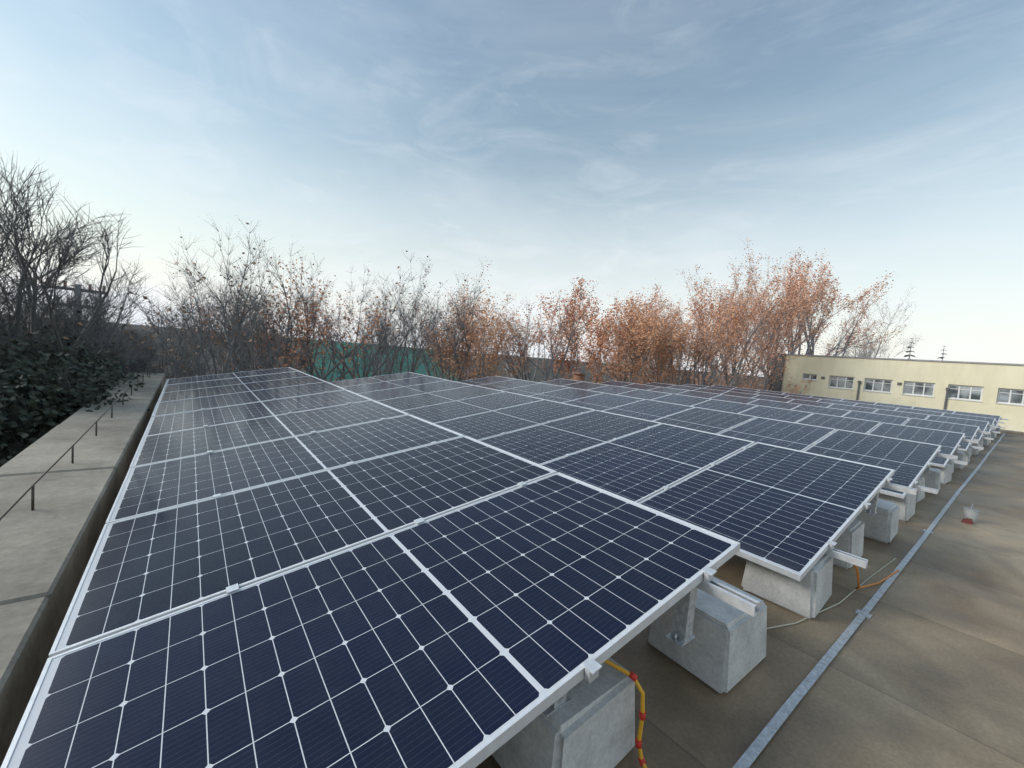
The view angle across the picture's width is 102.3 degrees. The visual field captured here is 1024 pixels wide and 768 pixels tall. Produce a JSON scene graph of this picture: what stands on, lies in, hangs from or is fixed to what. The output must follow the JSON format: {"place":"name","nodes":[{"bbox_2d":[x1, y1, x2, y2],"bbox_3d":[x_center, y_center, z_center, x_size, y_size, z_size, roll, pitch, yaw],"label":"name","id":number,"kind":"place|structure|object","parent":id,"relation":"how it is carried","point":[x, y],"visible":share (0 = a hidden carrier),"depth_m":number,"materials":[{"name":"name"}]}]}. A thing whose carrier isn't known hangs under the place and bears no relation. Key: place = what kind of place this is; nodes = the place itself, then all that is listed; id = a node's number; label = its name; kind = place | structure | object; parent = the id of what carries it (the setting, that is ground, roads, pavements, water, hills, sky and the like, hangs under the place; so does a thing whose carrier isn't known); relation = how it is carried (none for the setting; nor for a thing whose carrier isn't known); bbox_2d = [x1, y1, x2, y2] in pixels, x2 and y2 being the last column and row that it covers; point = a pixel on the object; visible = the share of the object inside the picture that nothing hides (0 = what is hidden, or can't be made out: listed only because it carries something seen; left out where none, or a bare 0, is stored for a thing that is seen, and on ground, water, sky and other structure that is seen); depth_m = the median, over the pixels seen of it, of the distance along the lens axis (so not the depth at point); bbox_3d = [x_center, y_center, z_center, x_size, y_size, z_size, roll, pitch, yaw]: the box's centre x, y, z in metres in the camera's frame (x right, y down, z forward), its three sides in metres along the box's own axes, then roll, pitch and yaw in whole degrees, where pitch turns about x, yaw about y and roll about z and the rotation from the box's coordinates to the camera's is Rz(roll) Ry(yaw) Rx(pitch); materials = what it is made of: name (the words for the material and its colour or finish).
{"place":"outdoors","nodes":[
{"label":"outdoors","id":0,"kind":"place"},
{"bbox_2d":[0,370,147,519],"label":"lightning conductor","id":1,"kind":"object","parent":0,"point":[32,487],"visible":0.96,"depth_m":2.87,"materials":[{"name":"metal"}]},
{"bbox_2d":[147,355,173,372],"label":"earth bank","id":2,"kind":"structure","parent":0,"point":[160,361],"depth_m":26.39,"materials":[{"name":"soil"}]},
{"bbox_2d":[0,192,49,366],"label":"tree","id":3,"kind":"object","parent":2,"relation":"on","point":[6,312],"visible":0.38,"depth_m":5.88,"materials":[{"name":"brown plant"}]},
{"bbox_2d":[0,303,62,391],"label":"bush","id":4,"kind":"object","parent":2,"relation":"on","point":[16,353],"visible":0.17,"depth_m":5.60,"materials":[{"name":"green plant"}]},
{"bbox_2d":[1,323,89,367],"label":"bush","id":5,"kind":"object","parent":2,"relation":"on","point":[48,344],"visible":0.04,"depth_m":7.09,"materials":[{"name":"green plant"}]},
{"bbox_2d":[0,311,139,387],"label":"bush","id":6,"kind":"object","parent":2,"relation":"on","point":[52,346],"visible":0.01,"depth_m":7.07,"materials":[{"name":"green plant"}]},
{"bbox_2d":[6,285,137,373],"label":"tree","id":7,"kind":"object","parent":2,"relation":"on","point":[75,326],"visible":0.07,"depth_m":9.10,"materials":[{"name":"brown plant"}]},
{"bbox_2d":[0,335,149,466],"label":"ivy bush","id":8,"kind":"object","parent":2,"relation":"on","point":[32,415],"visible":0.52,"depth_m":5.11,"materials":[{"name":"green plant"}]},
{"bbox_2d":[0,151,152,378],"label":"tree","id":9,"kind":"object","parent":2,"relation":"on","point":[33,298],"visible":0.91,"depth_m":7.01,"materials":[{"name":"brown plant"}]},
{"bbox_2d":[1,310,154,390],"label":"bush","id":10,"kind":"object","parent":2,"relation":"on","point":[95,360],"visible":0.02,"depth_m":6.90,"materials":[{"name":"green plant"}]},
{"bbox_2d":[0,247,164,371],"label":"tree","id":11,"kind":"object","parent":2,"relation":"on","point":[106,301],"visible":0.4,"depth_m":10.04,"materials":[{"name":"brown plant"}]},
{"bbox_2d":[23,308,141,382],"bbox_3d":[-8.408,0.093,8.140,2.391,3.144,2.588,5,4,7],"label":"bush","id":12,"kind":"object","parent":2,"relation":"on","point":[95,348],"visible":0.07,"depth_m":7.89,"materials":[{"name":"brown plant"}]},
{"bbox_2d":[85,315,167,365],"bbox_3d":[-13.466,-1.078,13.900,2.466,2.961,2.970,6,4,15],"label":"bush","id":13,"kind":"object","parent":2,"relation":"on","point":[128,336],"visible":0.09,"depth_m":14.07,"materials":[{"name":"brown plant"}]},
{"bbox_2d":[99,346,170,379],"bbox_3d":[-9.005,0.196,9.474,2.177,2.244,1.873,2,5,-38],"label":"bush","id":14,"kind":"object","parent":2,"relation":"on","point":[143,367],"visible":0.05,"depth_m":9.69,"materials":[{"name":"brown plant"}]},
{"bbox_2d":[5,315,767,390],"bbox_3d":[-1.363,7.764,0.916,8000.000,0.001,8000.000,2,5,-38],"label":"ground","id":15,"kind":"structure","parent":0,"point":[539,376],"depth_m":269.20,"materials":[{"name":"soil"}]},
{"bbox_2d":[118,295,261,378],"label":"tree","id":16,"kind":"object","parent":15,"relation":"on","point":[180,373],"visible":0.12,"depth_m":11.38,"materials":[{"name":"brown plant"}]},
{"bbox_2d":[96,229,297,377],"bbox_3d":[-10.606,0.433,13.808,6.793,11.262,6.066,2,5,-38],"label":"tree","id":17,"kind":"object","parent":15,"relation":"on","point":[237,330],"visible":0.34,"depth_m":14.05,"materials":[{"name":"brown plant"}]},
{"bbox_2d":[137,295,267,373],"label":"tree","id":18,"kind":"object","parent":15,"relation":"on","point":[186,333],"visible":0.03,"depth_m":23.03,"materials":[{"name":"brown plant"}]},
{"bbox_2d":[131,263,326,377],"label":"tree","id":19,"kind":"object","parent":15,"relation":"on","point":[225,351],"visible":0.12,"depth_m":21.54,"materials":[{"name":"brown plant"}]},
{"bbox_2d":[122,213,352,376],"bbox_3d":[-10.217,-0.266,16.036,9.062,12.389,8.093,6,4,19],"label":"tree","id":20,"kind":"object","parent":15,"relation":"on","point":[183,312],"visible":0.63,"depth_m":15.33,"materials":[{"name":"brown plant"}]},
{"bbox_2d":[147,247,328,370],"bbox_3d":[-11.342,-0.261,18.650,7.532,11.858,7.550,8,5,36],"label":"tree","id":21,"kind":"object","parent":15,"relation":"on","point":[273,338],"visible":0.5,"depth_m":17.57,"materials":[{"name":"brown plant"}]},
{"bbox_2d":[183,252,404,381],"bbox_3d":[-9.790,-0.315,20.245,7.854,12.006,9.286,7,5,28],"label":"tree","id":22,"kind":"object","parent":15,"relation":"on","point":[305,340],"visible":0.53,"depth_m":18.96,"materials":[{"name":"brown plant"}]},
{"bbox_2d":[225,259,450,381],"bbox_3d":[-9.208,-0.709,21.002,9.552,12.767,8.446,2,5,-38],"label":"tree","id":23,"kind":"object","parent":15,"relation":"on","point":[380,340],"visible":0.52,"depth_m":21.07,"materials":[{"name":"brown plant"}]},
{"bbox_2d":[347,288,421,377],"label":"tree","id":24,"kind":"object","parent":15,"relation":"on","point":[379,364],"visible":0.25,"depth_m":28.25,"materials":[{"name":"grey plant"}]},
{"bbox_2d":[345,251,465,375],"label":"tree","id":25,"kind":"object","parent":15,"relation":"on","point":[413,368],"visible":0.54,"depth_m":22.28,"materials":[{"name":"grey plant"}]},
{"bbox_2d":[390,271,507,381],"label":"tree","id":26,"kind":"object","parent":15,"relation":"on","point":[442,371],"visible":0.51,"depth_m":23.93,"materials":[{"name":"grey plant"}]},
{"bbox_2d":[411,259,538,380],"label":"tree","id":27,"kind":"object","parent":15,"relation":"on","point":[490,350],"visible":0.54,"depth_m":24.24,"materials":[{"name":"brown plant"}]},
{"bbox_2d":[443,283,511,380],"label":"tree","id":28,"kind":"object","parent":15,"relation":"on","point":[472,358],"visible":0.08,"depth_m":30.78,"materials":[{"name":"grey plant"}]},
{"bbox_2d":[484,314,560,381],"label":"tree","id":29,"kind":"object","parent":15,"relation":"on","point":[526,352],"visible":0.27,"depth_m":37.58,"materials":[{"name":"brown plant"}]},
{"bbox_2d":[486,278,601,381],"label":"tree","id":30,"kind":"object","parent":15,"relation":"on","point":[526,349],"visible":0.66,"depth_m":26.00,"materials":[{"name":"brown plant"}]},
{"bbox_2d":[507,275,631,382],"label":"tree","id":31,"kind":"object","parent":15,"relation":"on","point":[599,344],"visible":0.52,"depth_m":27.96,"materials":[{"name":"brown plant"}]},
{"bbox_2d":[558,285,694,383],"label":"tree","id":32,"kind":"object","parent":15,"relation":"on","point":[633,342],"visible":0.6,"depth_m":27.25,"materials":[{"name":"brown plant"}]},
{"bbox_2d":[616,297,692,384],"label":"tree","id":33,"kind":"object","parent":15,"relation":"on","point":[661,315],"visible":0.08,"depth_m":37.63,"materials":[{"name":"brown plant"}]},
{"bbox_2d":[610,264,766,385],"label":"tree","id":34,"kind":"object","parent":15,"relation":"on","point":[670,368],"visible":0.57,"depth_m":28.14,"materials":[{"name":"orange plant"}]},
{"bbox_2d":[610,260,813,388],"bbox_3d":[13.986,-1.870,33.636,11.648,17.199,15.571,2,5,-38],"label":"tree","id":35,"kind":"object","parent":15,"relation":"on","point":[708,323],"visible":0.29,"depth_m":30.63,"materials":[{"name":"brown plant"}]},
{"bbox_2d":[683,281,781,386],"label":"tree","id":36,"kind":"object","parent":15,"relation":"on","point":[723,358],"visible":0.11,"depth_m":42.94,"materials":[{"name":"brown plant"}]},
{"bbox_2d":[671,237,831,389],"bbox_3d":[20.422,-2.417,34.397,14.252,19.226,13.504,6,4,12],"label":"tree","id":37,"kind":"object","parent":15,"relation":"on","point":[751,342],"visible":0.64,"depth_m":33.07,"materials":[{"name":"orange plant"}]},
{"bbox_2d":[709,247,882,394],"bbox_3d":[25.647,-2.374,38.343,10.941,19.420,10.988,4,4,-16],"label":"tree","id":38,"kind":"object","parent":15,"relation":"on","point":[817,306],"visible":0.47,"depth_m":36.24,"materials":[{"name":"brown plant"}]},
{"bbox_2d":[743,263,905,386],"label":"tree","id":39,"kind":"object","parent":15,"relation":"on","point":[847,344],"visible":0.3,"depth_m":40.22,"materials":[{"name":"brown plant"}]},
{"bbox_2d":[815,285,922,357],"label":"tree","id":40,"kind":"object","parent":15,"relation":"on","point":[868,353],"visible":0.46,"depth_m":54.31,"materials":[{"name":"brown plant"}]},
{"bbox_2d":[781,355,1023,431],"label":"cream building","id":41,"kind":"structure","parent":15,"relation":"on","point":[991,379],"depth_m":28.61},
{"bbox_2d":[768,353,1023,409],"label":"building trim","id":42,"kind":"structure","parent":41,"relation":"attached to","point":[776,386],"depth_m":32.27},
{"bbox_2d":[801,373,1023,405],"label":"windows","id":43,"kind":"structure","parent":41,"relation":"in","point":[975,393],"depth_m":28.33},
{"bbox_2d":[306,339,470,381],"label":"fence","id":44,"kind":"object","parent":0,"point":[421,368],"depth_m":42.56,"materials":[{"name":"metal"}]},
{"bbox_2d":[0,0,1023,376],"label":"sky","id":45,"kind":"structure","parent":0,"point":[628,145],"materials":[{"name":"blue"}]},
{"bbox_2d":[48,433,1023,767],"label":"roof","id":46,"kind":"structure","parent":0,"point":[924,669],"depth_m":2.03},
{"bbox_2d":[491,576,766,767],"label":"concrete ballast blocks","id":47,"kind":"structure","parent":46,"relation":"on","point":[591,724],"depth_m":1.45,"materials":[{"name":"concrete"}]},
{"bbox_2d":[197,368,759,715],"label":"mounting rails","id":48,"kind":"object","parent":47,"relation":"on","point":[680,634],"visible":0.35,"depth_m":1.61,"materials":[{"name":"metal"}]},
{"bbox_2d":[165,367,297,384],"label":"solar panel","id":49,"kind":"object","parent":48,"relation":"attached to","point":[222,376],"visible":0.81,"depth_m":8.71,"materials":[{"name":"glass"}]},
{"bbox_2d":[162,371,310,392],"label":"solar panel","id":50,"kind":"object","parent":48,"relation":"attached to","point":[213,383],"visible":0.77,"depth_m":7.81,"materials":[{"name":"glass"}]},
{"bbox_2d":[157,376,326,402],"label":"solar panel","id":51,"kind":"object","parent":48,"relation":"on","point":[202,392],"visible":0.77,"depth_m":6.89,"materials":[{"name":"glass"}]},
{"bbox_2d":[151,382,345,416],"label":"solar panel","id":52,"kind":"object","parent":48,"relation":"attached to","point":[189,405],"visible":0.79,"depth_m":5.95,"materials":[{"name":"glass"}]},
{"bbox_2d":[143,390,371,436],"bbox_3d":[-3.073,0.318,5.180,2.278,0.035,1.134,-10,12,-37],"label":"solar panel","id":53,"kind":"object","parent":48,"relation":"on","point":[162,424],"visible":0.79,"depth_m":5.03,"materials":[{"name":"glass"}]},
{"bbox_2d":[129,400,408,467],"bbox_3d":[-2.368,0.439,4.277,2.278,0.037,1.134,-10,12,-37],"label":"solar panel","id":54,"kind":"object","parent":48,"relation":"attached to","point":[157,448],"visible":0.78,"depth_m":4.09,"materials":[{"name":"glass"}]},
{"bbox_2d":[105,414,463,523],"bbox_3d":[-1.661,0.561,3.376,2.278,0.037,1.134,-10,12,-37],"label":"solar panel","id":55,"kind":"object","parent":48,"relation":"attached to","point":[151,488],"visible":0.77,"depth_m":3.13,"materials":[{"name":"glass"}]},
{"bbox_2d":[49,436,556,657],"bbox_3d":[-0.952,0.682,2.468,2.278,0.037,1.134,-10,12,-37],"label":"solar panel","id":56,"kind":"object","parent":48,"relation":"attached to","point":[142,569],"visible":0.81,"depth_m":2.13,"materials":[{"name":"glass"}]},
{"bbox_2d":[1,472,739,767],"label":"solar panel","id":57,"kind":"object","parent":48,"relation":"attached to","point":[474,635],"visible":1,"depth_m":1.32,"materials":[{"name":"glass"}]},
{"bbox_2d":[741,499,899,618],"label":"concrete blocks","id":58,"kind":"structure","parent":46,"relation":"on","point":[809,594],"depth_m":2.61,"materials":[{"name":"concrete"}]},
{"bbox_2d":[359,380,917,568],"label":"mounting rails","id":59,"kind":"object","parent":58,"relation":"on","point":[870,507],"visible":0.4,"depth_m":3.35,"materials":[{"name":"metal"}]},
{"bbox_2d":[329,372,425,386],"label":"solar panel","id":60,"kind":"object","parent":59,"relation":"attached to","point":[367,380],"visible":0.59,"depth_m":10.64,"materials":[{"name":"glass"}]},
{"bbox_2d":[342,376,446,393],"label":"solar panel","id":61,"kind":"object","parent":59,"relation":"attached to","point":[372,387],"visible":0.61,"depth_m":9.71,"materials":[{"name":"glass"}]},
{"bbox_2d":[359,380,472,400],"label":"solar panel","id":62,"kind":"object","parent":59,"relation":"on","point":[380,395],"visible":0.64,"depth_m":8.82,"materials":[{"name":"glass"}]},
{"bbox_2d":[377,385,504,410],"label":"solar panel","id":63,"kind":"object","parent":59,"relation":"on","point":[426,399],"visible":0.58,"depth_m":7.90,"materials":[{"name":"glass"}]},
{"bbox_2d":[403,392,544,422],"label":"solar panel","id":64,"kind":"object","parent":59,"relation":"on","point":[441,412],"visible":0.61,"depth_m":6.98,"materials":[{"name":"glass"}]},
{"bbox_2d":[434,399,594,439],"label":"solar panel","id":65,"kind":"object","parent":59,"relation":"on","point":[482,426],"visible":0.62,"depth_m":6.06,"materials":[{"name":"glass"}]},
{"bbox_2d":[479,410,661,464],"bbox_3d":[0.752,0.631,5.246,2.278,0.037,1.134,-10,12,-37],"label":"solar panel","id":66,"kind":"object","parent":59,"relation":"on","point":[540,444],"visible":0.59,"depth_m":5.14,"materials":[{"name":"glass"}]},
{"bbox_2d":[541,423,754,502],"bbox_3d":[1.456,0.752,4.344,2.278,0.037,1.134,-10,12,-37],"label":"solar panel","id":67,"kind":"object","parent":59,"relation":"attached to","point":[640,466],"visible":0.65,"depth_m":4.20,"materials":[{"name":"glass"}]},
{"bbox_2d":[639,442,894,580],"bbox_3d":[2.166,0.875,3.438,2.278,0.038,1.134,-10,12,-37],"label":"solar panel","id":68,"kind":"object","parent":59,"relation":"attached to","point":[789,512],"visible":0.84,"depth_m":3.21,"materials":[{"name":"glass"}]},
{"bbox_2d":[930,451,965,483],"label":"concrete blocks","id":69,"kind":"structure","parent":46,"relation":"on","point":[947,471],"depth_m":6.33,"materials":[{"name":"concrete"}]},
{"bbox_2d":[554,379,978,464],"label":"mounting rails","id":70,"kind":"object","parent":69,"relation":"on","point":[956,450],"visible":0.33,"depth_m":7.17,"materials":[{"name":"metal"}]},
{"bbox_2d":[589,385,637,394],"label":"solar panel","id":71,"kind":"object","parent":70,"relation":"on","point":[611,389],"visible":0.31,"depth_m":12.98,"materials":[{"name":"glass"}]},
{"bbox_2d":[617,389,670,399],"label":"solar panel","id":72,"kind":"object","parent":70,"relation":"on","point":[645,394],"visible":0.37,"depth_m":12.06,"materials":[{"name":"glass"}]},
{"bbox_2d":[652,394,711,405],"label":"solar panel","id":73,"kind":"object","parent":70,"relation":"on","point":[682,399],"visible":0.34,"depth_m":11.16,"materials":[{"name":"glass"}]},
{"bbox_2d":[693,399,757,412],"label":"solar panel","id":74,"kind":"object","parent":70,"relation":"attached to","point":[726,406],"visible":0.34,"depth_m":10.25,"materials":[{"name":"glass"}]},
{"bbox_2d":[738,405,813,422],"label":"solar panel","id":75,"kind":"object","parent":70,"relation":"attached to","point":[788,415],"visible":0.32,"depth_m":9.34,"materials":[{"name":"glass"}]},
{"bbox_2d":[796,413,880,433],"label":"solar panel","id":76,"kind":"object","parent":70,"relation":"on","point":[842,423],"visible":0.38,"depth_m":8.44,"materials":[{"name":"glass"}]},
{"bbox_2d":[868,423,964,467],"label":"solar panel","id":77,"kind":"object","parent":70,"relation":"attached to","point":[948,441],"visible":0.56,"depth_m":7.44,"materials":[{"name":"glass"}]},
{"bbox_2d":[958,443,978,462],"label":"concrete blocks","id":78,"kind":"structure","parent":46,"relation":"on","point":[969,452],"depth_m":8.94,"materials":[{"name":"concrete"}]},
{"bbox_2d":[607,381,990,449],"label":"mounting rails","id":79,"kind":"object","parent":78,"relation":"on","point":[977,447],"visible":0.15,"depth_m":8.75,"materials":[{"name":"metal"}]},
{"bbox_2d":[748,399,801,409],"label":"solar panel","id":80,"kind":"object","parent":79,"relation":"attached to","point":[775,404],"visible":0.32,"depth_m":12.22,"materials":[{"name":"glass"}]},
{"bbox_2d":[791,404,850,416],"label":"solar panel","id":81,"kind":"object","parent":79,"relation":"on","point":[823,410],"visible":0.32,"depth_m":11.32,"materials":[{"name":"glass"}]},
{"bbox_2d":[842,411,909,424],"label":"solar panel","id":82,"kind":"object","parent":79,"relation":"attached to","point":[890,419],"visible":0.34,"depth_m":10.39,"materials":[{"name":"glass"}]},
{"bbox_2d":[903,418,979,450],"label":"solar panel","id":83,"kind":"object","parent":79,"relation":"attached to","point":[970,431],"visible":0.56,"depth_m":9.40,"materials":[{"name":"glass"}]},
{"bbox_2d":[978,434,988,451],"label":"concrete blocks","id":84,"kind":"structure","parent":46,"relation":"on","point":[984,442],"depth_m":11.24,"materials":[{"name":"concrete"}]},
{"bbox_2d":[791,400,998,439],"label":"mounting rails","id":85,"kind":"object","parent":84,"relation":"on","point":[983,434],"visible":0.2,"depth_m":10.65,"materials":[{"name":"metal"}]},
{"bbox_2d":[874,409,928,419],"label":"solar panel","id":86,"kind":"object","parent":85,"relation":"attached to","point":[903,414],"visible":0.27,"depth_m":12.35,"materials":[{"name":"glass"}]},
{"bbox_2d":[926,415,988,440],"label":"solar panel","id":87,"kind":"object","parent":85,"relation":"attached to","point":[983,425],"visible":0.43,"depth_m":11.32,"materials":[{"name":"glass"}]},
{"bbox_2d":[961,504,980,523],"bbox_3d":[4.986,1.403,4.483,0.222,0.198,0.129,2,5,-38],"label":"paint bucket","id":88,"kind":"object","parent":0,"point":[970,515],"visible":1,"depth_m":4.47,"materials":[{"name":"grey"}]},
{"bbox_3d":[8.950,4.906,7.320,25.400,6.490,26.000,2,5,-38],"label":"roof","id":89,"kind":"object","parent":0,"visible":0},
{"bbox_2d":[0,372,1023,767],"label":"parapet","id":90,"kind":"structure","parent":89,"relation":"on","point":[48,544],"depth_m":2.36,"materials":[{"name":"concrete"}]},
{"bbox_2d":[604,558,898,767],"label":"cables","id":91,"kind":"object","parent":89,"relation":"on","point":[632,675],"visible":0.84,"depth_m":1.45,"materials":[{"name":"yellow plastic"}]},
{"bbox_2d":[732,433,1004,767],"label":"cable tray","id":92,"kind":"object","parent":89,"relation":"on","point":[750,755],"visible":1,"depth_m":2.07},
{"bbox_2d":[878,468,940,521],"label":"concrete blocks","id":93,"kind":"structure","parent":89,"relation":"on","point":[908,502],"depth_m":4.49,"materials":[{"name":"concrete"}]},
{"bbox_2d":[469,376,957,493],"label":"mounting rails","id":94,"kind":"object","parent":93,"relation":"on","point":[927,489],"visible":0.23,"depth_m":5.26,"materials":[{"name":"metal"}]},
{"bbox_2d":[458,376,513,385],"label":"solar panel","id":95,"kind":"object","parent":94,"relation":"attached to","point":[486,380],"visible":0.54,"depth_m":12.79,"materials":[{"name":"glass"}]},
{"bbox_2d":[477,379,538,389],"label":"solar panel","id":96,"kind":"object","parent":94,"relation":"attached to","point":[508,384],"visible":0.5,"depth_m":11.88,"materials":[{"name":"glass"}]},
{"bbox_2d":[500,383,569,395],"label":"solar panel","id":97,"kind":"object","parent":94,"relation":"on","point":[533,389],"visible":0.52,"depth_m":10.97,"materials":[{"name":"glass"}]},
{"bbox_2d":[531,388,602,402],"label":"solar panel","id":98,"kind":"object","parent":94,"relation":"on","point":[565,395],"visible":0.51,"depth_m":10.05,"materials":[{"name":"glass"}]},
{"bbox_2d":[563,393,644,410],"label":"solar panel","id":99,"kind":"object","parent":94,"relation":"on","point":[603,402],"visible":0.54,"depth_m":9.16,"materials":[{"name":"glass"}]},
{"bbox_2d":[604,399,694,420],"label":"solar panel","id":100,"kind":"object","parent":94,"relation":"attached to","point":[650,410],"visible":0.52,"depth_m":8.23,"materials":[{"name":"glass"}]},
{"bbox_2d":[654,407,756,433],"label":"solar panel","id":101,"kind":"object","parent":94,"relation":"on","point":[709,420],"visible":0.56,"depth_m":7.33,"materials":[{"name":"glass"}]},
{"bbox_2d":[719,417,835,450],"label":"solar panel","id":102,"kind":"object","parent":94,"relation":"attached to","point":[795,436],"visible":0.59,"depth_m":6.42,"materials":[{"name":"glass"}]},
{"bbox_2d":[804,429,940,498],"bbox_3d":[4.558,0.941,5.340,2.278,0.037,1.134,-10,12,-37],"label":"solar panel","id":103,"kind":"object","parent":94,"relation":"attached to","point":[906,460],"visible":0.74,"depth_m":5.43,"materials":[{"name":"glass"}]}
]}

